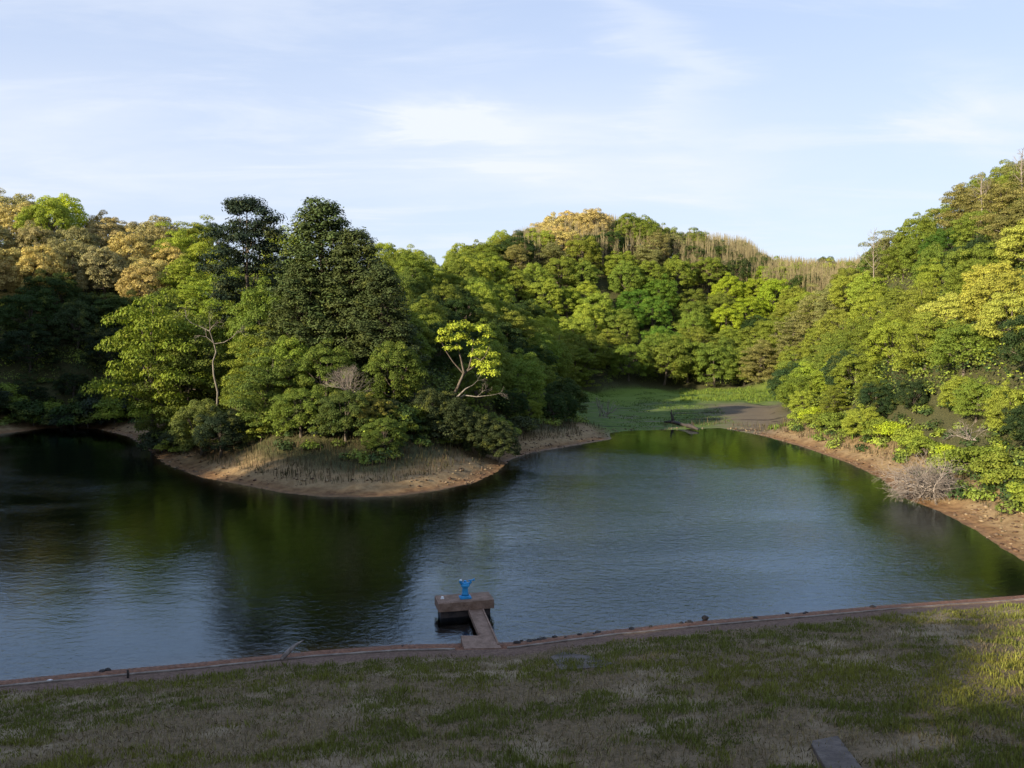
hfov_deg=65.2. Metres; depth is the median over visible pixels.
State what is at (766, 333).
broadleaf tree
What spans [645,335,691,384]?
broadleaf tree
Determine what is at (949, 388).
broadleaf tree
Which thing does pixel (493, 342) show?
broadleaf tree
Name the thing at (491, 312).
broadleaf tree
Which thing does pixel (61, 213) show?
broadleaf tree
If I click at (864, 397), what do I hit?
broadleaf tree
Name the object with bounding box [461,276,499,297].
broadleaf tree
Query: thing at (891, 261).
broadleaf tree
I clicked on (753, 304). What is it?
broadleaf tree
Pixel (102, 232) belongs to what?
blossoming tree
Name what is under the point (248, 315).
broadleaf tree
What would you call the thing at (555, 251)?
broadleaf tree
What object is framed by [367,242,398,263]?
broadleaf tree
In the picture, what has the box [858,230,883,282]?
leafless tree
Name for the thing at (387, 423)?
broadleaf tree
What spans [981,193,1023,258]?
broadleaf tree
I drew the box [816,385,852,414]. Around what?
broadleaf tree
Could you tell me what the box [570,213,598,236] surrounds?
blossoming tree
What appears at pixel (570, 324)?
broadleaf tree
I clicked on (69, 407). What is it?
bush
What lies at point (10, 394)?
bush
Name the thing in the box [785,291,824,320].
broadleaf tree
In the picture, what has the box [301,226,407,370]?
cypress tree
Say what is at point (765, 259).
broadleaf tree
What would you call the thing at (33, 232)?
blossoming tree
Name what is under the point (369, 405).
bush
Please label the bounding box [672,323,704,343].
broadleaf tree
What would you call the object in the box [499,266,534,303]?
broadleaf tree
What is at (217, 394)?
leafless tree
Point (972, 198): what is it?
broadleaf tree
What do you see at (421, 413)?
bush
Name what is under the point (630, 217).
broadleaf tree
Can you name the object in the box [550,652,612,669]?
concrete pad
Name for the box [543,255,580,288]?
broadleaf tree
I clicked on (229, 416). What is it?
broadleaf tree
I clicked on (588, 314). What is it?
broadleaf tree
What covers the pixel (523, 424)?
bush
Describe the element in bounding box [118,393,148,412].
bush
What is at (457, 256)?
broadleaf tree
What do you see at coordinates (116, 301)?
broadleaf tree
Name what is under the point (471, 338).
broadleaf tree
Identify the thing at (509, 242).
broadleaf tree
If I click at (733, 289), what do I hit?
broadleaf tree
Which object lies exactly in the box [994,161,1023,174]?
broadleaf tree
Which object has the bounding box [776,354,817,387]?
broadleaf tree
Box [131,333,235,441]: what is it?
broadleaf tree
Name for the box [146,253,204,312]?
broadleaf tree
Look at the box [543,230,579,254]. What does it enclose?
blossoming tree
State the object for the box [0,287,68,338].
broadleaf tree
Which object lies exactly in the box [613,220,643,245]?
broadleaf tree
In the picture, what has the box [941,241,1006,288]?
broadleaf tree
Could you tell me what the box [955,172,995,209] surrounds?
broadleaf tree
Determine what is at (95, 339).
broadleaf tree
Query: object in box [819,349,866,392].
broadleaf tree
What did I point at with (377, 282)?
cypress tree
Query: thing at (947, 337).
broadleaf tree
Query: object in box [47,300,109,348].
broadleaf tree
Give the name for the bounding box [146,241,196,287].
blossoming tree
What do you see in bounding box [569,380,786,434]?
mudflat
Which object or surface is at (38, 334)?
broadleaf tree
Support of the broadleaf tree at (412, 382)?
on the hills
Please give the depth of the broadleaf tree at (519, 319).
130.10 m
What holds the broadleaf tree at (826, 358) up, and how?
on the hills
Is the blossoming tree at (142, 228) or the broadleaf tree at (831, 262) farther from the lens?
the broadleaf tree at (831, 262)
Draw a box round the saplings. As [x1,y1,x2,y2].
[512,212,887,311]
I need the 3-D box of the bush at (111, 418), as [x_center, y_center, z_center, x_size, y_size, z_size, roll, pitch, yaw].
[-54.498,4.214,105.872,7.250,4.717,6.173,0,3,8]
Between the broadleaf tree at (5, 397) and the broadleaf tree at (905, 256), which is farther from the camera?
the broadleaf tree at (905, 256)
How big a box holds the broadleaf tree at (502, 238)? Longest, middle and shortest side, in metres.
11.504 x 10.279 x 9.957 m
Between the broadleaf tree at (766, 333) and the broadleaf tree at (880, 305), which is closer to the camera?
the broadleaf tree at (880, 305)
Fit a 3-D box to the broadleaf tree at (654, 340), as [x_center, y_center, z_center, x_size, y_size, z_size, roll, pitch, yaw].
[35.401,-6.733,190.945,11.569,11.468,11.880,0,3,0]
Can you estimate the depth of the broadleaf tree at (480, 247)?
226.60 m
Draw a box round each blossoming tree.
[0,187,37,234]
[0,201,50,241]
[0,225,17,255]
[0,248,32,281]
[0,260,25,298]
[7,220,62,264]
[8,244,72,296]
[40,233,100,282]
[44,225,103,272]
[73,245,128,298]
[75,221,131,266]
[84,209,136,249]
[102,227,157,271]
[104,220,159,255]
[114,260,172,306]
[118,256,170,293]
[131,214,185,255]
[131,221,181,258]
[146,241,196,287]
[529,222,551,229]
[538,211,572,231]
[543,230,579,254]
[544,225,569,245]
[555,210,579,229]
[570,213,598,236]
[573,207,613,239]
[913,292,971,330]
[958,262,1023,306]
[959,272,1023,324]
[971,289,1023,344]
[993,218,1023,265]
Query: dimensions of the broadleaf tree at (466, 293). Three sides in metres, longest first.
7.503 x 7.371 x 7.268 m
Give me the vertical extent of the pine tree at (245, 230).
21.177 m
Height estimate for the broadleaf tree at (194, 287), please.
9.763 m
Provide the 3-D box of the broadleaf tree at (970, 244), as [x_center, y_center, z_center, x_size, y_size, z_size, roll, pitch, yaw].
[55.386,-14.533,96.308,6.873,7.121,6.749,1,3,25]
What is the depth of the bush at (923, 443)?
67.27 m
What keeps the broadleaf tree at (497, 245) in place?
on the hills
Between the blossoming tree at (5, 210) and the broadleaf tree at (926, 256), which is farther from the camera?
the blossoming tree at (5, 210)
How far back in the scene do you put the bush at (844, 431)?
82.81 m
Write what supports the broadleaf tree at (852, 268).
on the hills
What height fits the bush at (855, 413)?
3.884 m
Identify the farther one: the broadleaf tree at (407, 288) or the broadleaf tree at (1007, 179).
the broadleaf tree at (407, 288)
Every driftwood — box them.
[280,640,302,659]
[664,410,698,429]
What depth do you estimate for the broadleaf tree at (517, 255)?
220.77 m
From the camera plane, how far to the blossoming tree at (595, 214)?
247.67 m
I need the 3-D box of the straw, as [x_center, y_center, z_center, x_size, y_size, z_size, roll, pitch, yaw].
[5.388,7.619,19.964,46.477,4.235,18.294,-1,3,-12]
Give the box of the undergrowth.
[0,196,1023,513]
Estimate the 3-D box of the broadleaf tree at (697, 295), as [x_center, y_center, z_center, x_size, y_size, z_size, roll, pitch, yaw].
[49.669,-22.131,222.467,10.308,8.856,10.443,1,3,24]
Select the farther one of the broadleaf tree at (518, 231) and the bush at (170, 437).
the broadleaf tree at (518, 231)
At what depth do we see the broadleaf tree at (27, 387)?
107.33 m
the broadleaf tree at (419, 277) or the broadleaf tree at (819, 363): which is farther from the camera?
the broadleaf tree at (419, 277)
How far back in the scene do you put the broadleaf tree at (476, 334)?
114.77 m
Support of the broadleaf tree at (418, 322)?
on the hills
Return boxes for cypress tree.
[245,195,369,370]
[256,261,340,380]
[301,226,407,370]
[327,263,435,385]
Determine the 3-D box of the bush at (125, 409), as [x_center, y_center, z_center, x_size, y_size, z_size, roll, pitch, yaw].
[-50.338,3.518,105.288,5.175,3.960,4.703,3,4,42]
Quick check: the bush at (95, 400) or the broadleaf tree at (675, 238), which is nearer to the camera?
the bush at (95, 400)
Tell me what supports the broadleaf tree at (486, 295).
on the hills
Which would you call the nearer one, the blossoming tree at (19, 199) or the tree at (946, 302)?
the tree at (946, 302)
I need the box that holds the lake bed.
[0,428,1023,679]
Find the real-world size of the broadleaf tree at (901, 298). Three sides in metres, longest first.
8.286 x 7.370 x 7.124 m
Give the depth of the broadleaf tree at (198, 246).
139.25 m
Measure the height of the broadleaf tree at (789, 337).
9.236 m
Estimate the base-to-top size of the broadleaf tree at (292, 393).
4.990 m
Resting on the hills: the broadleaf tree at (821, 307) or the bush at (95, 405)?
the broadleaf tree at (821, 307)
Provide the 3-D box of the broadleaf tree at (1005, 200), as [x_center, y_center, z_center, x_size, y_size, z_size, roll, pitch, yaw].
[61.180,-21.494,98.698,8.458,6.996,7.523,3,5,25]
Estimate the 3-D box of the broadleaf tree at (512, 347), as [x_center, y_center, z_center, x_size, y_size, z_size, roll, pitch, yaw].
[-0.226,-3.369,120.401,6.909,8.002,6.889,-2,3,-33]
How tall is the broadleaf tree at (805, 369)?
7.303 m
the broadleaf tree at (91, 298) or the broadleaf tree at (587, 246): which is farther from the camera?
the broadleaf tree at (587, 246)
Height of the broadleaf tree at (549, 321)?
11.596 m
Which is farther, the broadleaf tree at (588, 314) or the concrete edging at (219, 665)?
the broadleaf tree at (588, 314)
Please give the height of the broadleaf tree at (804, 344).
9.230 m
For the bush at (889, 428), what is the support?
on the shore
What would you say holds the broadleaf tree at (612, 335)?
on the hills
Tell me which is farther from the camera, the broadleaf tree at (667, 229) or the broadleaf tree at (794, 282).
the broadleaf tree at (667, 229)
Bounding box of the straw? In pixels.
[0,604,1023,767]
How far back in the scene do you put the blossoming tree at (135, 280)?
124.51 m
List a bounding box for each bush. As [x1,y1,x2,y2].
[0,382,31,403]
[0,388,13,405]
[0,398,44,415]
[8,403,52,425]
[24,401,62,425]
[40,411,71,428]
[43,401,101,428]
[61,397,109,427]
[69,399,125,424]
[84,396,134,423]
[110,399,135,417]
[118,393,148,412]
[136,428,170,452]
[153,438,194,452]
[158,431,196,451]
[179,423,197,443]
[192,424,226,440]
[229,415,262,430]
[238,416,276,435]
[254,406,295,429]
[275,413,314,427]
[292,396,323,422]
[307,402,346,426]
[307,423,343,435]
[317,411,373,435]
[352,404,385,428]
[370,398,401,417]
[370,407,418,432]
[384,403,422,431]
[408,404,427,423]
[416,423,464,441]
[417,412,447,430]
[439,428,464,442]
[493,417,521,434]
[510,415,539,431]
[787,407,806,418]
[797,406,826,418]
[799,413,819,422]
[811,412,829,426]
[820,411,846,427]
[836,422,858,435]
[858,418,891,437]
[873,421,906,435]
[890,427,915,441]
[897,431,928,445]
[906,436,941,455]
[926,450,967,466]
[934,444,957,454]
[943,445,1002,463]
[968,449,1016,473]
[979,465,1023,488]
[1003,481,1023,496]
[1009,491,1023,504]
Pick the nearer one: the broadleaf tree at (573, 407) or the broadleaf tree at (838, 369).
the broadleaf tree at (838, 369)
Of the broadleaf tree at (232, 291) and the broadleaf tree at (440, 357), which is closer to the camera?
the broadleaf tree at (440, 357)
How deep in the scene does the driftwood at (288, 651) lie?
27.24 m
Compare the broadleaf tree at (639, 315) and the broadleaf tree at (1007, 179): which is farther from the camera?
the broadleaf tree at (639, 315)
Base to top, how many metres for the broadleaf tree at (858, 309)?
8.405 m
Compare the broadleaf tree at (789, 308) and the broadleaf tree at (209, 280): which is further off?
the broadleaf tree at (789, 308)
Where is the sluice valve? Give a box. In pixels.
[459,578,474,599]
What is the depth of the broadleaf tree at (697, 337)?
192.56 m
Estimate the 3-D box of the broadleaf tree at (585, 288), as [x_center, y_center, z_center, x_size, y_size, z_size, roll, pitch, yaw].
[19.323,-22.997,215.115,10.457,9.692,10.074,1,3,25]
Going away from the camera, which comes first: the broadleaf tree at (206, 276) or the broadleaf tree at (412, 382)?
the broadleaf tree at (412, 382)
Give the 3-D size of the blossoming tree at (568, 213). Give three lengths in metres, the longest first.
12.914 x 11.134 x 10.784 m
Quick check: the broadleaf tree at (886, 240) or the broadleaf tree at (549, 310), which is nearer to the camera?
the broadleaf tree at (886, 240)
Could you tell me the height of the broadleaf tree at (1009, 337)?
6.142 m
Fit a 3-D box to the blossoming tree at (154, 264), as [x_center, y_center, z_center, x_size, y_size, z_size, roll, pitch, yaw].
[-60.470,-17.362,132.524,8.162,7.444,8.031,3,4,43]
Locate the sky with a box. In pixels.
[0,0,1023,271]
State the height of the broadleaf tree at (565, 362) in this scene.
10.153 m
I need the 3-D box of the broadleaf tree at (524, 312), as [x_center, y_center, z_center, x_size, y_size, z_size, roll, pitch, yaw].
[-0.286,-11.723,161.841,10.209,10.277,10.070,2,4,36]
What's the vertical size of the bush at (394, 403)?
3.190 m
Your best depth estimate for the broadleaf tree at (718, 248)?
242.12 m
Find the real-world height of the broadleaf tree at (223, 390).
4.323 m
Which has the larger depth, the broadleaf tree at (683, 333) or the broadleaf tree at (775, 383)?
the broadleaf tree at (683, 333)
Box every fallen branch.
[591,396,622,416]
[945,420,988,440]
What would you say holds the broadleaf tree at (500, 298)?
on the hills
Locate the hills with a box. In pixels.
[0,223,1023,484]
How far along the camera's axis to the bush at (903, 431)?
73.24 m
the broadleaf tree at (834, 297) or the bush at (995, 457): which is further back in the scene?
the broadleaf tree at (834, 297)
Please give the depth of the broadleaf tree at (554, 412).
99.87 m
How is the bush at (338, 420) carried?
on the hills
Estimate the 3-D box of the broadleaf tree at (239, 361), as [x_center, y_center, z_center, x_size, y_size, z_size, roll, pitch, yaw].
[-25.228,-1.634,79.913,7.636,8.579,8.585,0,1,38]
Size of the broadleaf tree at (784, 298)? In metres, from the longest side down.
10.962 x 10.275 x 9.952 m
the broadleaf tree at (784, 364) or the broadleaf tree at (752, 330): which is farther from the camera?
the broadleaf tree at (752, 330)
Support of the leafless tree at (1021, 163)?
on the hills
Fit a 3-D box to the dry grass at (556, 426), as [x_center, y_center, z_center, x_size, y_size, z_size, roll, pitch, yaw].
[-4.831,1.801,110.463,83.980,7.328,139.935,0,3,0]
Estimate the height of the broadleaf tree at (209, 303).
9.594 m
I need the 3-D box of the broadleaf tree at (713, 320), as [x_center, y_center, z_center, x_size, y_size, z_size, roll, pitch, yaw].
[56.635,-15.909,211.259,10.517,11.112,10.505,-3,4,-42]
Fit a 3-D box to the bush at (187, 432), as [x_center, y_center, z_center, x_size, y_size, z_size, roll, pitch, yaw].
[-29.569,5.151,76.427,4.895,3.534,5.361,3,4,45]
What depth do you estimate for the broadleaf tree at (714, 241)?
252.66 m
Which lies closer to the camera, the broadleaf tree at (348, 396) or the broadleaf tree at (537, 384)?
the broadleaf tree at (348, 396)
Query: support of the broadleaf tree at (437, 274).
on the hills
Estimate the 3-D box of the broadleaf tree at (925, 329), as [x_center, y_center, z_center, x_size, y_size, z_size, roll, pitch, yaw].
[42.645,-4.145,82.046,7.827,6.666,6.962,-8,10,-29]
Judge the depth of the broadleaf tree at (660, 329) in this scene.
197.00 m
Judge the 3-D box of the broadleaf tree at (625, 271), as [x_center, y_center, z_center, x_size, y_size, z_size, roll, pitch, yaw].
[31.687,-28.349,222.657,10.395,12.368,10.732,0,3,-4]
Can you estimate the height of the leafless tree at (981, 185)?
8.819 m
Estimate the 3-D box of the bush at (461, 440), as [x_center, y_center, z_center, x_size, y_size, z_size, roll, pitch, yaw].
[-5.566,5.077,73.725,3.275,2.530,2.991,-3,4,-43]
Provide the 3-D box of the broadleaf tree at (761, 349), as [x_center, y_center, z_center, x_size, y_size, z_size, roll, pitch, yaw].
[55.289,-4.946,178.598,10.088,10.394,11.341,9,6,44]
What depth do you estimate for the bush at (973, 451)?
58.35 m
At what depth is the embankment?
20.15 m
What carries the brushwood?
on the shore
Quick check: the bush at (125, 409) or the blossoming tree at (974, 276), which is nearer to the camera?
the blossoming tree at (974, 276)
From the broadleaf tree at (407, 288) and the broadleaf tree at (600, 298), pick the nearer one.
the broadleaf tree at (407, 288)
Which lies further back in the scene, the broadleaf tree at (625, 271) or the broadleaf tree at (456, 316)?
the broadleaf tree at (625, 271)
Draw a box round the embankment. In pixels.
[0,594,1023,767]
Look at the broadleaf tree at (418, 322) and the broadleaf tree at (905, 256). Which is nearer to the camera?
the broadleaf tree at (418, 322)
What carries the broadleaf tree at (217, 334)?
on the hills
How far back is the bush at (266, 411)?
71.45 m
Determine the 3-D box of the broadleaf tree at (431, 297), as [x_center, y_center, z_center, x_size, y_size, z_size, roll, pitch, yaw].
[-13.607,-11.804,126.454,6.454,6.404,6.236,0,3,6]
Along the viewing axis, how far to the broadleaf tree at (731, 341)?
195.97 m
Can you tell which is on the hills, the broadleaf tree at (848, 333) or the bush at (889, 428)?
the broadleaf tree at (848, 333)
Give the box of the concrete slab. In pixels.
[810,736,861,767]
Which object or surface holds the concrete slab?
on the embankment
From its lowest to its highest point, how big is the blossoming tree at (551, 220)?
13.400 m
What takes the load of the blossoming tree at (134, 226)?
on the hills
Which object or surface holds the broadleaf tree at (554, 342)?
on the hills
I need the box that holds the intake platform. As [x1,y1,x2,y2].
[435,592,501,648]
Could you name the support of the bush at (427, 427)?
on the hills
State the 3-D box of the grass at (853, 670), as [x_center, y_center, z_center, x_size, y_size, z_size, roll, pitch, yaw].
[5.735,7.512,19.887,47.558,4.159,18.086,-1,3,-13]
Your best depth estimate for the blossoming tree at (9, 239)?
132.03 m
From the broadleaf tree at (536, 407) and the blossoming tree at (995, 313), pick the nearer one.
the blossoming tree at (995, 313)
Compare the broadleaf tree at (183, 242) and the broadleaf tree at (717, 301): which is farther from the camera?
the broadleaf tree at (717, 301)
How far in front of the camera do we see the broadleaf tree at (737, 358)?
182.60 m
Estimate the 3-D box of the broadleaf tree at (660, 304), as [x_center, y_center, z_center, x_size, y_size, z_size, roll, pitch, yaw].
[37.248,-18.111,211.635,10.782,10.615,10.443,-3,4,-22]
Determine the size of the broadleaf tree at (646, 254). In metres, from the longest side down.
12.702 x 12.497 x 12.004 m
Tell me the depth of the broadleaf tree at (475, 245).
259.69 m
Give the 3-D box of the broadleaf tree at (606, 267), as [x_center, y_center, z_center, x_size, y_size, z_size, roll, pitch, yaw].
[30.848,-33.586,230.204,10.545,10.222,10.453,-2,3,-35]
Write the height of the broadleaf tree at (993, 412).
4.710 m
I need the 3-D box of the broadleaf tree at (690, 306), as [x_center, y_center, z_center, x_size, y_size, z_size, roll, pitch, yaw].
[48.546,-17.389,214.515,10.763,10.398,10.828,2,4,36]
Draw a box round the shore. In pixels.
[0,410,1023,560]
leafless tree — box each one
[174,306,245,405]
[324,363,375,405]
[407,376,508,401]
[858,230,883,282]
[970,171,990,221]
[1009,148,1023,199]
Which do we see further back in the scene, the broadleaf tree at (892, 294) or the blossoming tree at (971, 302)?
the broadleaf tree at (892, 294)
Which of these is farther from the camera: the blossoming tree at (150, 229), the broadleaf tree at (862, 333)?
the blossoming tree at (150, 229)
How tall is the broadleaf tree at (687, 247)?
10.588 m
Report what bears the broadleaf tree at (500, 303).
on the hills
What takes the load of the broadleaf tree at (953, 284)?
on the hills
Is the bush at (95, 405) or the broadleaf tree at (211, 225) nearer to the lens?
the bush at (95, 405)
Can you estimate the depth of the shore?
65.62 m
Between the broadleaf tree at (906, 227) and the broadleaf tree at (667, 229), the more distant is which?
the broadleaf tree at (667, 229)
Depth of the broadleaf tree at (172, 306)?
119.99 m
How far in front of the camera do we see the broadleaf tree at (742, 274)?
232.14 m
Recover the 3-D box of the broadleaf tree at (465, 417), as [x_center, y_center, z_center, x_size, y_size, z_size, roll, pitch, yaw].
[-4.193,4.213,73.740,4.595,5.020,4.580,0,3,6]
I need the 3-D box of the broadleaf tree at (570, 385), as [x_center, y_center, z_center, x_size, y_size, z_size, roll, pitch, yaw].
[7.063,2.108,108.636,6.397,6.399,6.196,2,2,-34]
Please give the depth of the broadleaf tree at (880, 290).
131.34 m
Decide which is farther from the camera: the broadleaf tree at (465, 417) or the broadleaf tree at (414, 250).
the broadleaf tree at (414, 250)
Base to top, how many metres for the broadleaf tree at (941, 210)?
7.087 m
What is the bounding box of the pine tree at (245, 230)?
[192,194,291,325]
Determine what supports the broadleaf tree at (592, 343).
on the hills
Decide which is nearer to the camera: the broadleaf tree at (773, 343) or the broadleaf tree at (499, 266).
the broadleaf tree at (773, 343)
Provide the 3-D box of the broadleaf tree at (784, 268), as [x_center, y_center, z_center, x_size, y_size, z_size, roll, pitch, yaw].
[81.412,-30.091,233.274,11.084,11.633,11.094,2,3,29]
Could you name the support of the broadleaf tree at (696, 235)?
on the hills
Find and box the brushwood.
[872,451,975,503]
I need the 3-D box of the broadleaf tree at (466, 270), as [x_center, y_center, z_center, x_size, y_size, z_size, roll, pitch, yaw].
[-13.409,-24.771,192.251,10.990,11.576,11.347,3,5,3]
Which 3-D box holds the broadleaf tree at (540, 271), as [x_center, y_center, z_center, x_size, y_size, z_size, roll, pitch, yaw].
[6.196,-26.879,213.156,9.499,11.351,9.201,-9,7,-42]
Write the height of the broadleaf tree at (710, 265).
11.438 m
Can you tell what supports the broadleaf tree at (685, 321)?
on the hills
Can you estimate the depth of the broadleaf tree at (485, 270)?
201.26 m
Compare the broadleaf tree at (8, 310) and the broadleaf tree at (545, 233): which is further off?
the broadleaf tree at (545, 233)
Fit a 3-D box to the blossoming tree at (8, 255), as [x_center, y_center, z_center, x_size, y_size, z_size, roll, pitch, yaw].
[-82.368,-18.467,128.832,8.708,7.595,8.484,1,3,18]
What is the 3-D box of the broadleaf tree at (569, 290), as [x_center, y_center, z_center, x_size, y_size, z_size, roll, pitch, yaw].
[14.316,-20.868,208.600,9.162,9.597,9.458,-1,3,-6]
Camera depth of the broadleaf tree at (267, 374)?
72.75 m
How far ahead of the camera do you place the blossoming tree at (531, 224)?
258.17 m
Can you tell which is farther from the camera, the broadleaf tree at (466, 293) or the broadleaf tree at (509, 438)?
the broadleaf tree at (466, 293)
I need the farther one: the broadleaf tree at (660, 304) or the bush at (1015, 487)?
the broadleaf tree at (660, 304)
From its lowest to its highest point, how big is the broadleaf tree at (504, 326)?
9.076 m
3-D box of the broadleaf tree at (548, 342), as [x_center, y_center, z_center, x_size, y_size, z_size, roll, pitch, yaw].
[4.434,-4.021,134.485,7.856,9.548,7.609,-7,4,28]
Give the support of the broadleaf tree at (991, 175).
on the hills
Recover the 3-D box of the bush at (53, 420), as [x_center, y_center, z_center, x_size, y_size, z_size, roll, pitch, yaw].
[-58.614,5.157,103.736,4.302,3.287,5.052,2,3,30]
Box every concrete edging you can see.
[0,648,454,687]
[507,598,1023,648]
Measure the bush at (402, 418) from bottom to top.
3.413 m
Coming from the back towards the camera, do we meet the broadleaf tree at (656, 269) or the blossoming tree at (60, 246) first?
the broadleaf tree at (656, 269)
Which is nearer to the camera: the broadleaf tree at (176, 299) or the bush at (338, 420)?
the bush at (338, 420)
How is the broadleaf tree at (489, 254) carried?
on the hills
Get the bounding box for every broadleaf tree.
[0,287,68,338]
[0,323,61,372]
[0,389,9,411]
[12,197,77,243]
[15,382,49,402]
[23,268,82,312]
[31,193,89,228]
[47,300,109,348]
[52,372,90,398]
[63,292,111,326]
[73,385,109,402]
[78,286,213,448]
[80,327,138,377]
[91,290,149,333]
[128,293,230,424]
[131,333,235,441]
[133,288,184,326]
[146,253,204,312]
[151,221,208,284]
[157,297,250,399]
[160,215,216,262]
[163,276,217,317]
[168,398,233,453]
[181,240,239,283]
[188,292,237,355]
[190,220,232,262]
[191,261,238,284]
[191,405,250,455]
[198,268,239,302]
[204,270,259,331]
[218,372,244,403]
[220,325,294,399]
[221,346,307,434]
[226,276,292,359]
[242,262,281,311]
[252,335,321,393]
[261,225,303,268]
[265,387,328,437]
[287,338,360,395]
[313,389,373,440]
[348,392,401,427]
[358,417,409,451]
[360,340,428,401]
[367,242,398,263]
[380,249,422,266]
[382,253,421,272]
[388,273,421,308]
[390,330,436,370]
[392,252,437,289]
[396,244,427,266]
[398,266,432,297]
[401,310,437,360]
[405,289,443,311]
[406,250,440,277]
[408,293,446,324]
[408,387,456,428]
[416,307,443,326]
[416,323,469,377]
[421,265,447,288]
[424,279,463,310]
[426,391,476,437]
[427,303,463,330]
[427,317,466,361]
[434,267,470,297]
[435,319,501,398]
[436,257,478,285]
[440,284,474,301]
[441,295,485,324]
[442,243,472,262]
[443,250,481,278]
[446,404,489,451]
[449,359,505,407]
[450,329,477,360]
[450,337,510,377]
[453,327,493,341]
[455,254,495,282]
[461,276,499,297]
[461,413,504,457]
[462,298,501,323]
[462,343,513,399]
[464,281,499,320]
[466,239,482,251]
[468,242,502,263]
[470,317,508,359]
[475,255,512,283]
[476,248,507,279]
[477,420,521,462]
[481,243,511,262]
[484,229,509,244]
[485,314,527,352]
[487,278,516,303]
[488,357,547,407]
[490,234,518,263]
[492,388,529,414]
[494,300,506,315]
[495,289,506,305]
[497,243,536,279]
[497,307,540,351]
[498,232,536,262]
[498,300,534,337]
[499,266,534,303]
[501,335,534,374]
[507,297,544,319]
[510,348,544,389]
[512,228,540,244]
[515,399,543,418]
[519,262,553,299]
[521,277,563,314]
[521,315,565,340]
[521,358,557,392]
[523,332,561,370]
[523,342,558,377]
[524,228,558,259]
[525,328,563,367]
[526,299,559,322]
[529,316,565,337]
[532,241,569,274]
[541,391,566,418]
[542,326,581,384]
[542,376,589,414]
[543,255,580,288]
[549,334,573,377]
[550,286,583,318]
[550,391,579,417]
[555,313,597,342]
[560,328,589,357]
[562,345,602,388]
[565,234,603,269]
[565,280,601,306]
[566,258,603,291]
[568,302,606,336]
[569,332,613,377]
[574,292,615,326]
[578,234,604,257]
[591,324,629,364]
[594,230,629,255]
[599,308,639,344]
[602,250,639,277]
[607,260,644,299]
[608,343,651,380]
[609,212,645,238]
[611,299,647,333]
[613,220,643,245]
[614,288,649,315]
[628,239,665,276]
[631,260,671,294]
[632,216,670,250]
[634,296,672,331]
[638,228,671,266]
[638,332,680,375]
[639,214,658,238]
[639,273,679,315]
[639,325,680,352]
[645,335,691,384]
[651,226,683,254]
[660,255,697,292]
[662,334,712,382]
[665,232,689,260]
[672,288,707,311]
[672,300,712,327]
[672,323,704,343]
[673,242,709,268]
[673,310,712,339]
[679,326,722,371]
[682,228,707,247]
[683,227,711,255]
[690,338,736,386]
[691,256,728,292]
[702,292,739,318]
[706,239,728,256]
[706,245,740,268]
[707,303,744,336]
[708,272,744,305]
[711,336,740,364]
[715,254,753,285]
[718,325,745,346]
[722,349,769,385]
[726,296,769,323]
[735,320,777,351]
[735,332,774,366]
[737,339,780,382]
[739,314,772,339]
[741,277,774,302]
[742,265,774,290]
[744,252,774,276]
[755,278,796,315]
[756,315,797,342]
[762,332,790,364]
[766,361,807,401]
[769,304,813,336]
[769,316,809,357]
[773,261,807,285]
[773,345,812,369]
[774,369,826,407]
[775,285,809,317]
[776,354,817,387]
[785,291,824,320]
[788,272,825,302]
[788,361,820,390]
[788,390,819,410]
[790,282,834,333]
[798,322,833,357]
[805,333,852,363]
[809,362,845,392]
[811,283,849,323]
[811,337,861,378]
[815,308,852,344]
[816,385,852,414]
[817,256,833,263]
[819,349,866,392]
[820,258,850,272]
[820,327,855,359]
[823,268,861,299]
[823,348,848,369]
[827,273,878,311]
[827,350,880,392]
[830,316,872,353]
[837,261,861,275]
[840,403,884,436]
[844,270,887,305]
[845,288,889,331]
[846,320,898,369]
[853,230,906,280]
[854,379,896,414]
[855,375,888,400]
[856,242,890,282]
[856,283,894,321]
[859,312,919,372]
[869,285,909,320]
[871,303,903,350]
[877,242,920,281]
[884,282,936,326]
[888,311,959,374]
[892,212,942,244]
[893,375,933,412]
[894,280,948,342]
[897,225,949,269]
[909,242,957,287]
[913,257,953,295]
[917,227,966,264]
[921,203,962,229]
[924,319,999,375]
[931,182,992,232]
[937,375,981,405]
[940,233,997,277]
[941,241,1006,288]
[941,257,1005,302]
[949,209,996,242]
[951,376,1000,422]
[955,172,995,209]
[957,174,1013,222]
[969,181,1023,235]
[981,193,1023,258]
[981,380,1023,428]
[987,159,1020,179]
[989,170,1020,190]
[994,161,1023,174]
[995,307,1023,364]
[999,173,1022,199]
[1000,403,1023,440]
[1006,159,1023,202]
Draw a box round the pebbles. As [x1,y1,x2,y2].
[97,423,1023,551]
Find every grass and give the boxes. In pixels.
[0,601,1023,767]
[157,383,1023,528]
[580,378,864,451]
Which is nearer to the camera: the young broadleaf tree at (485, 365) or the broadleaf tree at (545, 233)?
the young broadleaf tree at (485, 365)
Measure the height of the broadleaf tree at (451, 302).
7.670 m
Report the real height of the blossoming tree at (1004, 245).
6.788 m
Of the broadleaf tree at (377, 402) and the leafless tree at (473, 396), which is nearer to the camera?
the broadleaf tree at (377, 402)
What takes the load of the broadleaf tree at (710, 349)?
on the hills
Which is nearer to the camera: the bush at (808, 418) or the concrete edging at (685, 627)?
the concrete edging at (685, 627)
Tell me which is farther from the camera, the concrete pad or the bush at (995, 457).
the bush at (995, 457)
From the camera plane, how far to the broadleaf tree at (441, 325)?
98.39 m
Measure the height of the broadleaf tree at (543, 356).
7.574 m

